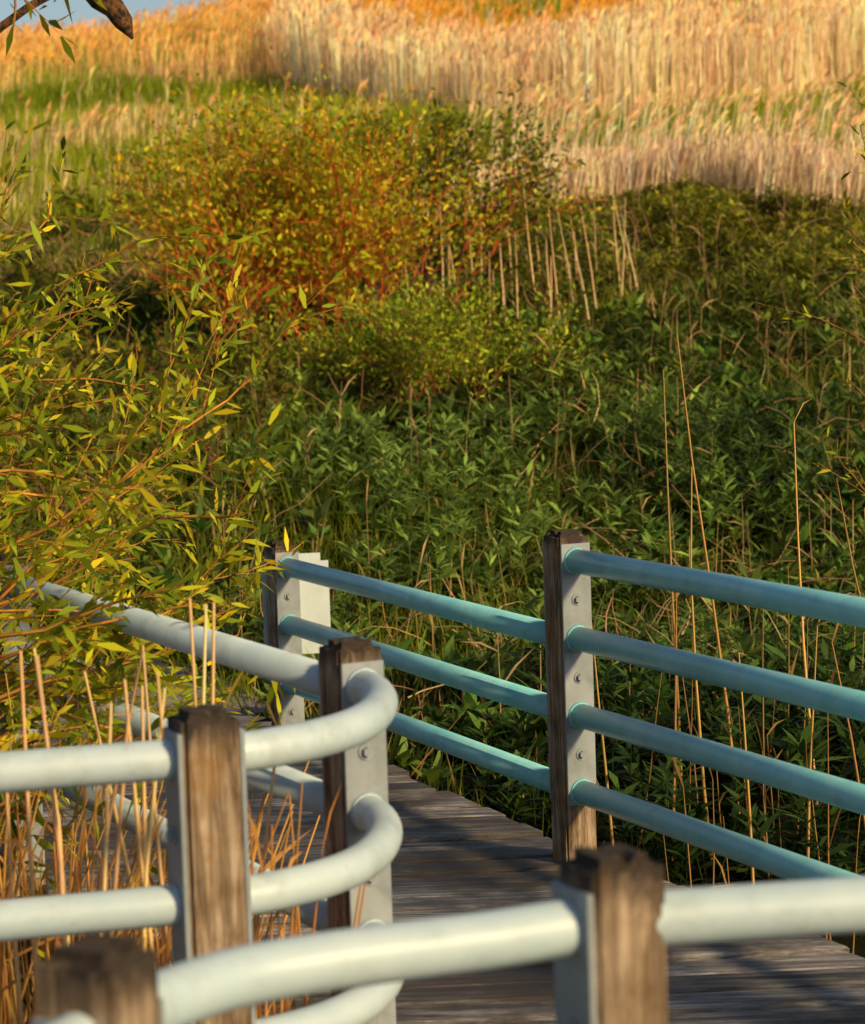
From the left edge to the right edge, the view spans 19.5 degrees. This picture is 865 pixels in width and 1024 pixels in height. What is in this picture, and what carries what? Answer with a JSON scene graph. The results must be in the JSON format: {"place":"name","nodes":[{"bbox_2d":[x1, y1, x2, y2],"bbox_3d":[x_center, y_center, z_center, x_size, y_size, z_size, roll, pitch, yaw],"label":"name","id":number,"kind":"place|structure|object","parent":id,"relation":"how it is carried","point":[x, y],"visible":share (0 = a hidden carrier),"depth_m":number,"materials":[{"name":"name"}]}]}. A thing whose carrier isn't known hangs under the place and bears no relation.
{"place":"outdoors","nodes":[
{"label":"outdoors","id":0,"kind":"place"},
{"bbox_2d":[0,0,252,40],"label":"sky","id":1,"kind":"structure","parent":0,"point":[56,10],"materials":[{"name":"blue"}]},
{"bbox_2d":[37,621,265,727],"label":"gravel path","id":2,"kind":"structure","parent":0,"point":[183,672],"depth_m":10.55,"materials":[{"name":"gravel"}]},
{"bbox_2d":[0,14,864,957],"bbox_3d":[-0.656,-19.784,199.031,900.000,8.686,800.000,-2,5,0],"label":"hill ground","id":3,"kind":"structure","parent":0,"point":[838,938],"depth_m":12.68,"materials":[{"name":"green plant"}]},
{"bbox_2d":[0,287,309,525],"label":"bramble thicket","id":4,"kind":"object","parent":3,"relation":"on","point":[190,374],"visible":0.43,"depth_m":14.79,"materials":[{"name":"green plant"}]},
{"bbox_2d":[0,0,357,995],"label":"willow tree","id":5,"kind":"object","parent":3,"relation":"on","point":[64,638],"visible":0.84,"depth_m":6.43,"materials":[{"name":"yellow plant"}]},
{"bbox_2d":[0,598,493,1023],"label":"dry reed clump","id":6,"kind":"object","parent":3,"relation":"on","point":[18,1004],"visible":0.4,"depth_m":5.07,"materials":[{"name":"plant"}]},
{"bbox_2d":[71,43,617,372],"bbox_3d":[-0.843,-2.046,17.541,3.454,2.360,2.888,-5,6,-32],"label":"red stemmed shrub","id":7,"kind":"object","parent":3,"relation":"on","point":[295,216],"visible":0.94,"depth_m":17.15,"materials":[{"name":"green plant"}]},
{"bbox_2d":[229,254,607,428],"bbox_3d":[-0.071,-1.043,15.485,2.361,1.105,1.990,-2,5,0],"label":"green bush","id":8,"kind":"object","parent":3,"relation":"on","point":[434,342],"visible":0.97,"depth_m":15.37,"materials":[{"name":"green plant"}]},
{"bbox_2d":[0,177,864,937],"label":"leafy meadow plants","id":9,"kind":"object","parent":3,"relation":"on","point":[820,247],"visible":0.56,"depth_m":13.30,"materials":[{"name":"green plant"}]},
{"bbox_2d":[0,0,864,220],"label":"reed bed","id":10,"kind":"object","parent":3,"relation":"on","point":[579,47],"visible":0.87,"depth_m":30.97,"materials":[{"name":"plant"}]},
{"bbox_2d":[0,711,864,1023],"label":"boardwalk deck","id":11,"kind":"structure","parent":3,"relation":"on","point":[458,855],"depth_m":6.63,"materials":[{"name":"grey wood"}]},
{"bbox_2d":[0,553,403,1023],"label":"pipe railing","id":12,"kind":"object","parent":11,"relation":"on","point":[208,763],"visible":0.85,"depth_m":4.41,"materials":[{"name":"white metal"}]},
{"bbox_2d":[265,540,549,792],"bbox_3d":[-0.087,0.853,8.485,0.102,1.336,2.437,-4,5,-23],"label":"pipe railing","id":13,"kind":"object","parent":11,"relation":"attached to","point":[289,628],"visible":0.75,"depth_m":8.26,"materials":[{"name":"teal metal"}]},
{"bbox_2d":[261,552,330,653],"bbox_3d":[-0.517,0.351,9.586,0.255,0.385,0.047,-2,5,-4],"label":"blank sign","id":14,"kind":"object","parent":13,"relation":"attached to","point":[315,603],"visible":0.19,"depth_m":9.61,"materials":[{"name":"white paint"}]},
{"bbox_2d":[31,842,864,1023],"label":"pipe railing","id":15,"kind":"object","parent":11,"relation":"on","point":[606,926],"visible":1,"depth_m":3.04,"materials":[{"name":"white metal"}]},
{"bbox_2d":[542,528,864,880],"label":"pipe railing","id":16,"kind":"object","parent":11,"relation":"on","point":[575,642],"visible":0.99,"depth_m":6.74,"materials":[{"name":"teal metal"}]},
{"bbox_2d":[0,267,864,786],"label":"broadleaf weeds","id":17,"kind":"object","parent":3,"relation":"on","point":[450,653],"visible":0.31,"depth_m":13.02,"materials":[{"name":"green plant"}]},
{"bbox_2d":[0,0,864,235],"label":"hill grass","id":18,"kind":"structure","parent":3,"relation":"on","point":[45,92],"depth_m":30.11,"materials":[{"name":"green plant"}]},
{"bbox_2d":[0,166,864,708],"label":"dead stems","id":19,"kind":"object","parent":3,"relation":"on","point":[522,438],"visible":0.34,"depth_m":14.10,"materials":[{"name":"plant"}]},
{"bbox_2d":[329,79,598,293],"bbox_3d":[0.091,-2.416,19.012,2.220,1.705,1.877,0,5,20],"label":"hawthorn bush","id":20,"kind":"object","parent":3,"relation":"on","point":[448,139],"visible":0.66,"depth_m":18.82,"materials":[{"name":"green plant"}]},
{"bbox_2d":[112,164,864,953],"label":"dry stalks","id":21,"kind":"object","parent":3,"relation":"on","point":[674,642],"visible":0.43,"depth_m":9.62,"materials":[{"name":"plant"}]},
{"bbox_2d":[534,170,864,305],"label":"bramble thicket","id":22,"kind":"object","parent":3,"relation":"on","point":[687,197],"visible":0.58,"depth_m":20.03,"materials":[{"name":"green plant"}]},
{"bbox_2d":[746,82,864,495],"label":"willow sapling","id":23,"kind":"object","parent":3,"relation":"on","point":[861,240],"visible":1,"depth_m":8.65,"materials":[{"name":"green plant"}]}
]}

